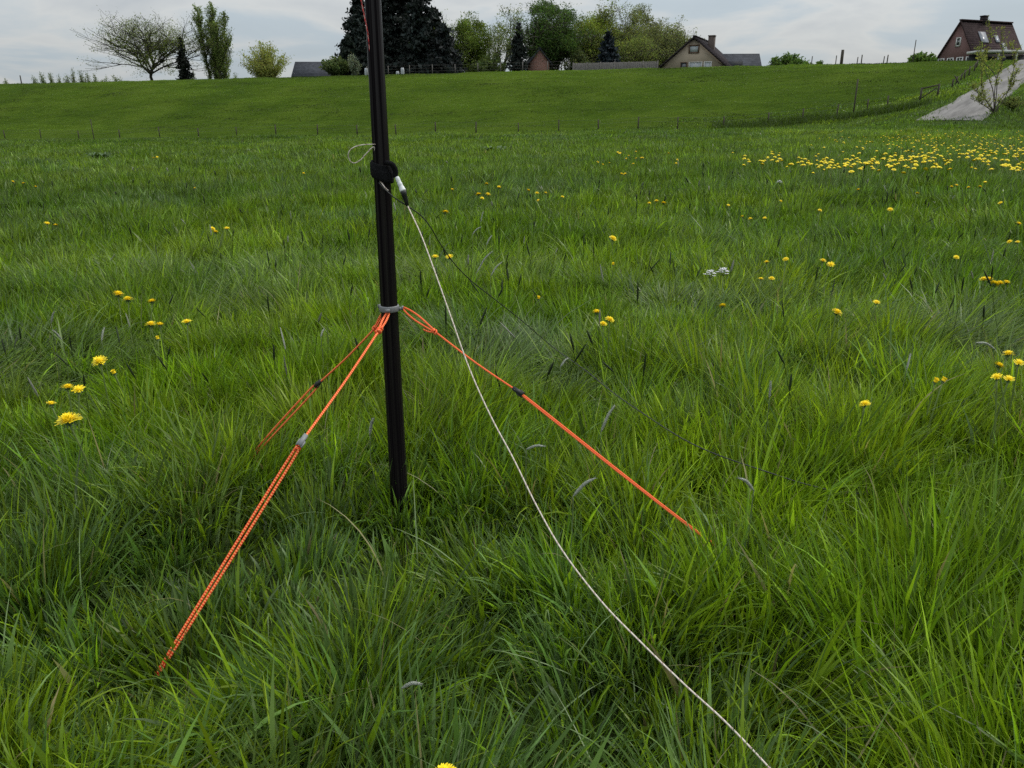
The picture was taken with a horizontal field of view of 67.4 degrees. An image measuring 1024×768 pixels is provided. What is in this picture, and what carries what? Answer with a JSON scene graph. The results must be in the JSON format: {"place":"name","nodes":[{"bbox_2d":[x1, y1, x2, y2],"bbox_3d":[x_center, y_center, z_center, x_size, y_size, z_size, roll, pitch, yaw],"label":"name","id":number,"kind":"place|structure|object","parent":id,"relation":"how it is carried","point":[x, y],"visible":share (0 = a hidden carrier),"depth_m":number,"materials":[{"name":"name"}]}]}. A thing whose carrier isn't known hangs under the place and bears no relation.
{"place":"outdoors","nodes":[
{"label":"outdoors","id":0,"kind":"place"},
{"bbox_2d":[0,59,1023,139],"bbox_3d":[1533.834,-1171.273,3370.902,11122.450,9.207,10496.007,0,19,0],"label":"dike","id":1,"kind":"structure","parent":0,"point":[298,102],"depth_m":84.35,"materials":[{"name":"plant"}]},
{"bbox_2d":[73,10,229,79],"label":"spreading tree","id":2,"kind":"object","parent":1,"relation":"on","point":[147,51],"visible":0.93,"depth_m":134.94,"materials":[{"name":"green plant"}]},
{"bbox_2d":[175,37,195,79],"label":"conifer tree","id":3,"kind":"object","parent":1,"relation":"on","point":[183,65],"visible":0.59,"depth_m":134.56,"materials":[{"name":"green plant"}]},
{"bbox_2d":[189,1,232,78],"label":"poplar tree","id":4,"kind":"object","parent":1,"relation":"on","point":[218,66],"visible":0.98,"depth_m":136.89,"materials":[{"name":"green plant"}]},
{"bbox_2d":[239,40,291,77],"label":"willow bush","id":5,"kind":"object","parent":1,"relation":"on","point":[263,64],"visible":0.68,"depth_m":133.47,"materials":[{"name":"green plant"}]},
{"bbox_2d":[291,62,329,76],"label":"barn","id":6,"kind":"structure","parent":1,"relation":"on","point":[304,69],"depth_m":127.06,"materials":[{"name":"grey metal"}]},
{"bbox_2d":[318,55,350,75],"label":"elder shrub","id":7,"kind":"object","parent":1,"relation":"on","point":[336,67],"visible":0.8,"depth_m":109.23,"materials":[{"name":"green plant"}]},
{"bbox_2d":[330,34,364,75],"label":"dark spruce","id":8,"kind":"object","parent":1,"relation":"on","point":[347,47],"visible":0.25,"depth_m":110.71,"materials":[{"name":"green plant"}]},
{"bbox_2d":[348,53,362,75],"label":"blossom shrub","id":9,"kind":"object","parent":1,"relation":"on","point":[354,66],"visible":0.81,"depth_m":108.41,"materials":[{"name":"green plant"}]},
{"bbox_2d":[327,0,393,75],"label":"dark spruce","id":10,"kind":"object","parent":1,"relation":"on","point":[353,26],"visible":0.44,"depth_m":111.71,"materials":[{"name":"green plant"}]},
{"bbox_2d":[381,0,405,73],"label":"dark spruce","id":11,"kind":"object","parent":1,"relation":"on","point":[385,4],"visible":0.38,"depth_m":114.67,"materials":[{"name":"green plant"}]},
{"bbox_2d":[382,0,410,74],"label":"dark spruce","id":12,"kind":"object","parent":1,"relation":"on","point":[399,9],"visible":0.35,"depth_m":114.99,"materials":[{"name":"green plant"}]},
{"bbox_2d":[388,0,438,73],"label":"dark spruce","id":13,"kind":"object","parent":1,"relation":"on","point":[418,27],"visible":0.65,"depth_m":110.19,"materials":[{"name":"green plant"}]},
{"bbox_2d":[430,6,445,46],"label":"dark spruce","id":14,"kind":"object","parent":1,"relation":"on","point":[438,15],"visible":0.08,"depth_m":112.07,"materials":[{"name":"green plant"}]},
{"bbox_2d":[423,22,467,73],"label":"dark spruce","id":15,"kind":"object","parent":1,"relation":"on","point":[444,53],"visible":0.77,"depth_m":109.35,"materials":[{"name":"green plant"}]},
{"bbox_2d":[433,9,495,72],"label":"leafy tree","id":16,"kind":"object","parent":1,"relation":"on","point":[469,43],"visible":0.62,"depth_m":114.12,"materials":[{"name":"green plant"}]},
{"bbox_2d":[366,61,568,74],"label":"garden fence","id":17,"kind":"object","parent":1,"relation":"on","point":[522,65],"visible":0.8,"depth_m":96.68,"materials":[{"name":"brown wood"}]},
{"bbox_2d":[470,52,506,71],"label":"green shrub","id":18,"kind":"object","parent":1,"relation":"on","point":[493,65],"visible":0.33,"depth_m":109.29,"materials":[{"name":"green plant"}]},
{"bbox_2d":[483,3,524,71],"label":"leafy tree","id":19,"kind":"object","parent":1,"relation":"on","point":[500,42],"visible":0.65,"depth_m":112.35,"materials":[{"name":"green plant"}]},
{"bbox_2d":[506,22,529,70],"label":"pointed cypress","id":20,"kind":"object","parent":1,"relation":"on","point":[519,50],"visible":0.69,"depth_m":106.27,"materials":[{"name":"green plant"}]},
{"bbox_2d":[525,47,552,70],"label":"brick cottage","id":21,"kind":"structure","parent":1,"relation":"on","point":[537,63],"depth_m":109.07,"materials":[{"name":"red brick"}]},
{"bbox_2d":[501,0,602,69],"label":"leafy tree","id":22,"kind":"object","parent":1,"relation":"on","point":[556,41],"visible":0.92,"depth_m":109.18,"materials":[{"name":"green plant"}]},
{"bbox_2d":[562,47,591,69],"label":"green shrub","id":23,"kind":"object","parent":1,"relation":"on","point":[578,57],"visible":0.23,"depth_m":110.46,"materials":[{"name":"green plant"}]},
{"bbox_2d":[552,0,649,69],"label":"leafy tree","id":24,"kind":"object","parent":1,"relation":"on","point":[603,26],"visible":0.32,"depth_m":114.42,"materials":[{"name":"green plant"}]},
{"bbox_2d":[589,29,621,69],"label":"blue spruce","id":25,"kind":"object","parent":1,"relation":"on","point":[608,49],"visible":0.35,"depth_m":103.33,"materials":[{"name":"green plant"}]},
{"bbox_2d":[572,60,657,69],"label":"timber fence","id":26,"kind":"object","parent":1,"relation":"on","point":[598,66],"visible":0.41,"depth_m":101.80,"materials":[{"name":"grey wood"}]},
{"bbox_2d":[567,28,664,68],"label":"leafy tree","id":27,"kind":"object","parent":1,"relation":"on","point":[626,55],"visible":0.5,"depth_m":111.08,"materials":[{"name":"green plant"}]},
{"bbox_2d":[585,1,680,65],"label":"leafy tree","id":28,"kind":"object","parent":1,"relation":"on","point":[638,11],"visible":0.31,"depth_m":115.86,"materials":[{"name":"green plant"}]},
{"bbox_2d":[644,15,704,66],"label":"leafy tree","id":29,"kind":"object","parent":1,"relation":"on","point":[679,37],"visible":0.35,"depth_m":116.89,"materials":[{"name":"green plant"}]},
{"bbox_2d":[658,35,731,68],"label":"beige house","id":30,"kind":"structure","parent":1,"relation":"on","point":[695,51],"depth_m":94.11,"materials":[{"name":"paint"}]},
{"bbox_2d":[688,45,699,53],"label":"window","id":31,"kind":"structure","parent":30,"relation":"in","point":[692,48],"depth_m":93.72,"materials":[{"name":"glass"}]},
{"bbox_2d":[689,62,701,66],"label":"window","id":32,"kind":"structure","parent":30,"relation":"in","point":[691,64],"depth_m":94.17,"materials":[{"name":"glass"}]},
{"bbox_2d":[722,54,761,65],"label":"grey extension","id":33,"kind":"object","parent":1,"relation":"on","point":[744,59],"visible":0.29,"depth_m":98.56,"materials":[{"name":"metal"}]},
{"bbox_2d":[766,51,812,65],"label":"hedge bush","id":34,"kind":"object","parent":1,"relation":"on","point":[792,59],"visible":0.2,"depth_m":98.80,"materials":[{"name":"green plant"}]},
{"bbox_2d":[853,79,858,112],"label":"post","id":35,"kind":"object","parent":1,"relation":"on","point":[855,96],"visible":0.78,"depth_m":63.61,"materials":[{"name":"brown wood"}]},
{"bbox_2d":[907,51,936,61],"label":"hedge bush","id":36,"kind":"object","parent":1,"relation":"on","point":[921,56],"visible":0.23,"depth_m":84.36,"materials":[{"name":"green plant"}]},
{"bbox_2d":[919,84,939,99],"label":"field gate","id":37,"kind":"structure","parent":1,"relation":"on","point":[922,88],"depth_m":59.89,"materials":[{"name":"grey wood"}]},
{"bbox_2d":[951,60,978,86],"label":"ramp fence","id":38,"kind":"object","parent":1,"relation":"on","point":[975,66],"visible":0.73,"depth_m":68.25,"materials":[{"name":"brown wood"}]},
{"bbox_2d":[937,15,1023,60],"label":"red house","id":39,"kind":"structure","parent":1,"relation":"on","point":[966,35],"depth_m":86.60,"materials":[{"name":"brick"}]},
{"bbox_2d":[955,37,961,46],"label":"window","id":40,"kind":"structure","parent":39,"relation":"in","point":[958,40],"depth_m":86.50,"materials":[{"name":"white glass"}]},
{"bbox_2d":[966,50,1023,60],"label":"carport","id":41,"kind":"object","parent":1,"relation":"on","point":[989,57],"visible":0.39,"depth_m":81.49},
{"bbox_2d":[0,72,1023,767],"bbox_3d":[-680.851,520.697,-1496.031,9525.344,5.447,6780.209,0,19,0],"label":"meadow","id":42,"kind":"structure","parent":0,"point":[352,571],"depth_m":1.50,"materials":[{"name":"plant"}]},
{"bbox_2d":[51,311,59,383],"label":"foxtail grass","id":43,"kind":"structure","parent":42,"relation":"on","point":[52,315],"depth_m":2.73,"materials":[{"name":"plant"}]},
{"bbox_2d":[47,401,71,454],"bbox_3d":[-1.192,0.162,2.041,0.047,0.251,0.027,0,19,0],"label":"dandelion","id":44,"kind":"object","parent":42,"relation":"on","point":[51,403],"visible":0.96,"depth_m":2.01,"materials":[{"name":"yellow plant"}]},
{"bbox_2d":[52,330,67,371],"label":"foxtail grass","id":45,"kind":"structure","parent":42,"relation":"on","point":[56,333],"depth_m":2.57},
{"bbox_2d":[63,384,76,433],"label":"dandelion","id":46,"kind":"object","parent":42,"relation":"on","point":[67,387],"visible":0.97,"depth_m":2.07,"materials":[{"name":"yellow plant"}]},
{"bbox_2d":[55,412,94,480],"bbox_3d":[-1.029,0.200,1.827,0.066,0.282,0.057,0,19,0],"label":"dandelion","id":47,"kind":"object","parent":42,"relation":"on","point":[67,419],"visible":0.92,"depth_m":1.78,"materials":[{"name":"yellow plant"}]},
{"bbox_2d":[71,385,84,440],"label":"dandelion","id":48,"kind":"object","parent":42,"relation":"on","point":[77,389],"visible":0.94,"depth_m":2.08,"materials":[{"name":"yellow plant"}]},
{"bbox_2d":[86,152,113,158],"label":"dock plant","id":49,"kind":"object","parent":42,"relation":"on","point":[104,154],"visible":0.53,"depth_m":22.84,"materials":[{"name":"green plant"}]},
{"bbox_2d":[93,355,111,415],"bbox_3d":[-1.192,0.065,2.268,0.047,0.307,0.043,0,19,0],"label":"dandelion","id":50,"kind":"object","parent":42,"relation":"on","point":[100,361],"visible":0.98,"depth_m":2.22,"materials":[{"name":"yellow plant"}]},
{"bbox_2d":[101,327,110,382],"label":"foxtail grass","id":51,"kind":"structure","parent":42,"relation":"on","point":[103,328],"depth_m":2.56,"materials":[{"name":"plant"}]},
{"bbox_2d":[111,369,123,393],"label":"dandelion","id":52,"kind":"object","parent":42,"relation":"on","point":[113,371],"visible":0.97,"depth_m":2.30,"materials":[{"name":"yellow plant"}]},
{"bbox_2d":[114,290,123,337],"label":"dandelion","id":53,"kind":"object","parent":42,"relation":"on","point":[118,293],"visible":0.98,"depth_m":3.13,"materials":[{"name":"yellow plant"}]},
{"bbox_2d":[123,296,134,357],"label":"dandelion","id":54,"kind":"object","parent":42,"relation":"on","point":[127,298],"visible":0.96,"depth_m":3.06,"materials":[{"name":"yellow plant"}]},
{"bbox_2d":[148,299,155,346],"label":"dandelion","id":55,"kind":"object","parent":42,"relation":"on","point":[151,301],"visible":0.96,"depth_m":3.02,"materials":[{"name":"yellow plant"}]},
{"bbox_2d":[146,321,160,372],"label":"dandelion","id":56,"kind":"object","parent":42,"relation":"on","point":[150,323],"visible":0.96,"depth_m":2.71,"materials":[{"name":"yellow plant"}]},
{"bbox_2d":[156,322,166,364],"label":"dandelion","id":57,"kind":"object","parent":42,"relation":"on","point":[159,324],"visible":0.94,"depth_m":2.70,"materials":[{"name":"yellow plant"}]},
{"bbox_2d":[182,319,190,365],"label":"dandelion","id":58,"kind":"object","parent":42,"relation":"on","point":[186,321],"visible":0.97,"depth_m":2.81,"materials":[{"name":"yellow plant"}]},
{"bbox_2d":[369,418,377,490],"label":"foxtail grass","id":59,"kind":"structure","parent":42,"relation":"on","point":[371,425],"depth_m":1.81,"materials":[{"name":"plant"}]},
{"bbox_2d":[365,0,408,513],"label":"antenna mast","id":60,"kind":"object","parent":42,"relation":"on","point":[388,299],"visible":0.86,"depth_m":1.64,"materials":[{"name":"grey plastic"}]},
{"bbox_2d":[154,313,389,675],"bbox_3d":[-0.421,0.247,1.481,0.098,0.640,0.692,12,23,31],"label":"guy rope","id":61,"kind":"object","parent":60,"relation":"attached to","point":[300,443],"visible":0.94,"depth_m":1.39,"materials":[{"name":"fabric"}]},
{"bbox_2d":[253,314,380,456],"bbox_3d":[-0.526,0.086,1.909,0.544,0.607,0.014,9,21,24],"label":"guy rope","id":62,"kind":"object","parent":60,"relation":"attached to","point":[316,385],"visible":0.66,"depth_m":1.87,"materials":[{"name":"fabric"}]},
{"bbox_2d":[361,0,369,48],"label":"radiator wire","id":63,"kind":"object","parent":60,"relation":"attached to","point":[365,22],"visible":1,"depth_m":1.49,"materials":[{"name":"metal"}]},
{"bbox_2d":[370,160,397,183],"bbox_3d":[-0.264,-0.441,1.594,0.060,0.048,0.048,0,19,0],"label":"strap","id":64,"kind":"object","parent":60,"relation":"attached to","point":[385,174],"visible":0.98,"depth_m":1.57,"materials":[{"name":"black fabric"}]},
{"bbox_2d":[348,144,387,190],"bbox_3d":[-0.294,-0.443,1.570,0.078,0.093,0.021,-3,19,-9],"label":"wire loop","id":65,"kind":"object","parent":64,"relation":"attached to","point":[363,157],"visible":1,"depth_m":1.56,"materials":[{"name":"metal"}]},
{"bbox_2d":[395,176,408,205],"bbox_3d":[-0.228,-0.398,1.587,0.030,0.059,0.013,8,21,21],"label":"plug","id":66,"kind":"object","parent":64,"relation":"hanging from","point":[402,190],"visible":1,"depth_m":1.58,"materials":[{"name":"white plastic"}]},
{"bbox_2d":[407,206,769,767],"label":"antenna wire","id":67,"kind":"object","parent":66,"relation":"attached to","point":[695,694],"visible":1,"depth_m":1.24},
{"bbox_2d":[379,182,869,494],"bbox_3d":[0.361,-0.076,1.753,1.150,0.755,0.814,13,23,32],"label":"coax cable","id":68,"kind":"object","parent":64,"relation":"attached to","point":[583,368],"visible":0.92,"depth_m":1.81,"materials":[{"name":"plastic"}]},
{"bbox_2d":[403,307,713,545],"bbox_3d":[0.162,0.179,1.624,0.878,0.618,0.031,8,21,21],"label":"guy rope","id":69,"kind":"object","parent":60,"relation":"attached to","point":[519,392],"visible":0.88,"depth_m":1.61,"materials":[{"name":"fabric"}]},
{"bbox_2d":[395,679,421,750],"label":"foxtail grass","id":70,"kind":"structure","parent":42,"relation":"on","point":[406,685],"depth_m":1.06,"materials":[{"name":"plant"}]},
{"bbox_2d":[2,95,888,138],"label":"wire fence","id":71,"kind":"object","parent":42,"relation":"on","point":[638,121],"visible":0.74,"depth_m":68.09,"materials":[{"name":"brown wood"}]},
{"bbox_2d":[437,763,456,767],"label":"dandelion","id":72,"kind":"object","parent":42,"relation":"on","point":[443,765],"visible":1,"depth_m":0.86,"materials":[{"name":"yellow plant"}]},
{"bbox_2d":[476,251,492,311],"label":"foxtail grass","id":73,"kind":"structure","parent":42,"relation":"on","point":[478,270],"depth_m":3.32,"materials":[{"name":"plant"}]},
{"bbox_2d":[525,444,545,505],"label":"foxtail grass","id":74,"kind":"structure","parent":42,"relation":"on","point":[533,446],"depth_m":1.70,"materials":[{"name":"plant"}]},
{"bbox_2d":[559,358,567,414],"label":"foxtail grass","id":75,"kind":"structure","parent":42,"relation":"on","point":[562,363],"depth_m":2.17,"materials":[{"name":"plant"}]},
{"bbox_2d":[569,476,596,571],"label":"foxtail grass","id":76,"kind":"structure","parent":42,"relation":"on","point":[583,485],"depth_m":1.51,"materials":[{"name":"plant"}]},
{"bbox_2d":[582,309,600,360],"bbox_3d":[0.281,-0.128,2.756,0.083,0.284,0.036,-12,22,-30],"label":"dandelion","id":77,"kind":"object","parent":42,"relation":"on","point":[596,311],"visible":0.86,"depth_m":2.73,"materials":[{"name":"yellow plant"}]},
{"bbox_2d":[600,321,606,379],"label":"dandelion","id":78,"kind":"object","parent":42,"relation":"on","point":[603,323],"visible":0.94,"depth_m":2.56,"materials":[{"name":"yellow plant"}]},
{"bbox_2d":[606,316,612,372],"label":"dandelion","id":79,"kind":"object","parent":42,"relation":"on","point":[609,319],"visible":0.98,"depth_m":2.60,"materials":[{"name":"yellow plant"}]},
{"bbox_2d":[705,270,715,313],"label":"cuckoo flower","id":80,"kind":"object","parent":42,"relation":"on","point":[710,276],"visible":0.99,"depth_m":3.34,"materials":[{"name":"white plant"}]},
{"bbox_2d":[718,303,725,347],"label":"dandelion","id":81,"kind":"object","parent":42,"relation":"on","point":[722,305],"visible":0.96,"depth_m":2.72,"materials":[{"name":"yellow plant"}]},
{"bbox_2d":[717,267,728,309],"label":"cuckoo flower","id":82,"kind":"object","parent":42,"relation":"on","point":[722,278],"visible":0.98,"depth_m":3.38,"materials":[{"name":"white plant"}]},
{"bbox_2d":[737,475,753,552],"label":"foxtail grass","id":83,"kind":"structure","parent":42,"relation":"on","point":[747,482],"depth_m":1.47,"materials":[{"name":"plant"}]},
{"bbox_2d":[761,380,771,450],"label":"foxtail grass","id":84,"kind":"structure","parent":42,"relation":"on","point":[770,386],"depth_m":1.90,"materials":[{"name":"plant"}]},
{"bbox_2d":[816,259,825,299],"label":"dandelion","id":85,"kind":"object","parent":42,"relation":"on","point":[822,260],"visible":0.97,"depth_m":3.65,"materials":[{"name":"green plant"}]},
{"bbox_2d":[819,262,833,305],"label":"dandelion","id":86,"kind":"object","parent":42,"relation":"on","point":[830,264],"visible":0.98,"depth_m":3.57,"materials":[{"name":"yellow plant"}]},
{"bbox_2d":[825,308,840,368],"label":"dandelion","id":87,"kind":"object","parent":42,"relation":"on","point":[836,312],"visible":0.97,"depth_m":2.53,"materials":[{"name":"yellow plant"}]},
{"bbox_2d":[855,400,870,449],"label":"dandelion","id":88,"kind":"object","parent":42,"relation":"on","point":[865,403],"visible":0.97,"depth_m":1.88,"materials":[{"name":"yellow plant"}]},
{"bbox_2d":[866,300,879,337],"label":"dandelion","id":89,"kind":"object","parent":42,"relation":"on","point":[876,302],"visible":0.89,"depth_m":2.76,"materials":[{"name":"yellow plant"}]},
{"bbox_2d":[731,130,1023,170],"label":"dandelion patch","id":90,"kind":"object","parent":42,"relation":"on","point":[980,155],"visible":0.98,"depth_m":13.44,"materials":[{"name":"yellow plant"}]},
{"bbox_2d":[899,354,910,427],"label":"foxtail grass","id":91,"kind":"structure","parent":42,"relation":"on","point":[909,358],"depth_m":2.05,"materials":[{"name":"plant"}]},
{"bbox_2d":[924,377,938,422],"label":"dandelion","id":92,"kind":"object","parent":42,"relation":"on","point":[935,380],"visible":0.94,"depth_m":2.09,"materials":[{"name":"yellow plant"}]},
{"bbox_2d":[927,377,946,431],"bbox_3d":[1.153,0.092,2.107,0.049,0.234,0.016,-7,20,-20],"label":"dandelion","id":93,"kind":"object","parent":42,"relation":"on","point":[943,379],"visible":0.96,"depth_m":2.09,"materials":[{"name":"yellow plant"}]},
{"bbox_2d":[967,342,995,384],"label":"foxtail grass","id":94,"kind":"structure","parent":42,"relation":"on","point":[988,344],"depth_m":2.28,"materials":[{"name":"plant"}]},
{"bbox_2d":[991,280,998,314],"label":"dandelion","id":95,"kind":"object","parent":42,"relation":"on","point":[994,284],"visible":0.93,"depth_m":3.08,"materials":[{"name":"yellow plant"}]},
{"bbox_2d":[967,15,1023,112],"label":"sapling","id":96,"kind":"object","parent":42,"relation":"on","point":[981,86],"visible":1,"depth_m":48.97,"materials":[{"name":"green plant"}]},
{"bbox_2d":[990,373,1002,454],"bbox_3d":[1.208,0.111,1.942,0.049,0.292,0.027,0,19,0],"label":"dandelion","id":97,"kind":"object","parent":42,"relation":"on","point":[996,376],"visible":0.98,"depth_m":1.91,"materials":[{"name":"yellow plant"}]},
{"bbox_2d":[981,350,1012,422],"bbox_3d":[1.341,0.047,2.135,0.054,0.292,0.034,0,19,0],"label":"dandelion","id":98,"kind":"object","parent":42,"relation":"on","point":[1007,354],"visible":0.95,"depth_m":2.10,"materials":[{"name":"yellow plant"}]},
{"bbox_2d":[984,375,1014,464],"bbox_3d":[1.214,0.112,1.935,0.025,0.291,0.056,0,19,0],"label":"dandelion","id":99,"kind":"object","parent":42,"relation":"on","point":[1008,378],"visible":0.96,"depth_m":1.90,"materials":[{"name":"yellow plant"}]},
{"bbox_2d":[995,280,1004,311],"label":"dandelion","id":100,"kind":"object","parent":42,"relation":"on","point":[1000,282],"visible":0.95,"depth_m":3.10,"materials":[{"name":"yellow plant"}]},
{"bbox_2d":[995,362,1006,435],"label":"dandelion","id":101,"kind":"object","parent":42,"relation":"on","point":[998,366],"visible":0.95,"depth_m":1.99,"materials":[{"name":"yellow plant"}]},
{"bbox_2d":[998,95,1023,108],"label":"bramble bush","id":102,"kind":"object","parent":42,"relation":"on","point":[1010,102],"visible":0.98,"depth_m":50.49,"materials":[{"name":"green plant"}]},
{"bbox_2d":[1007,359,1023,423],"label":"dandelion","id":103,"kind":"object","parent":42,"relation":"on","point":[1018,362],"visible":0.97,"depth_m":2.03,"materials":[{"name":"yellow plant"}]},
{"bbox_2d":[0,0,1023,83],"label":"sky","id":104,"kind":"structure","parent":0,"point":[36,36],"materials":[{"name":"grey"}]},
{"bbox_2d":[594,404,614,488],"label":"foxtail grass","id":105,"kind":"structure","parent":0,"point":[606,418],"depth_m":1.77,"materials":[{"name":"plant"}]},
{"bbox_2d":[918,60,1023,119],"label":"road","id":106,"kind":"structure","parent":0,"point":[966,106],"depth_m":54.41,"materials":[{"name":"concrete"}]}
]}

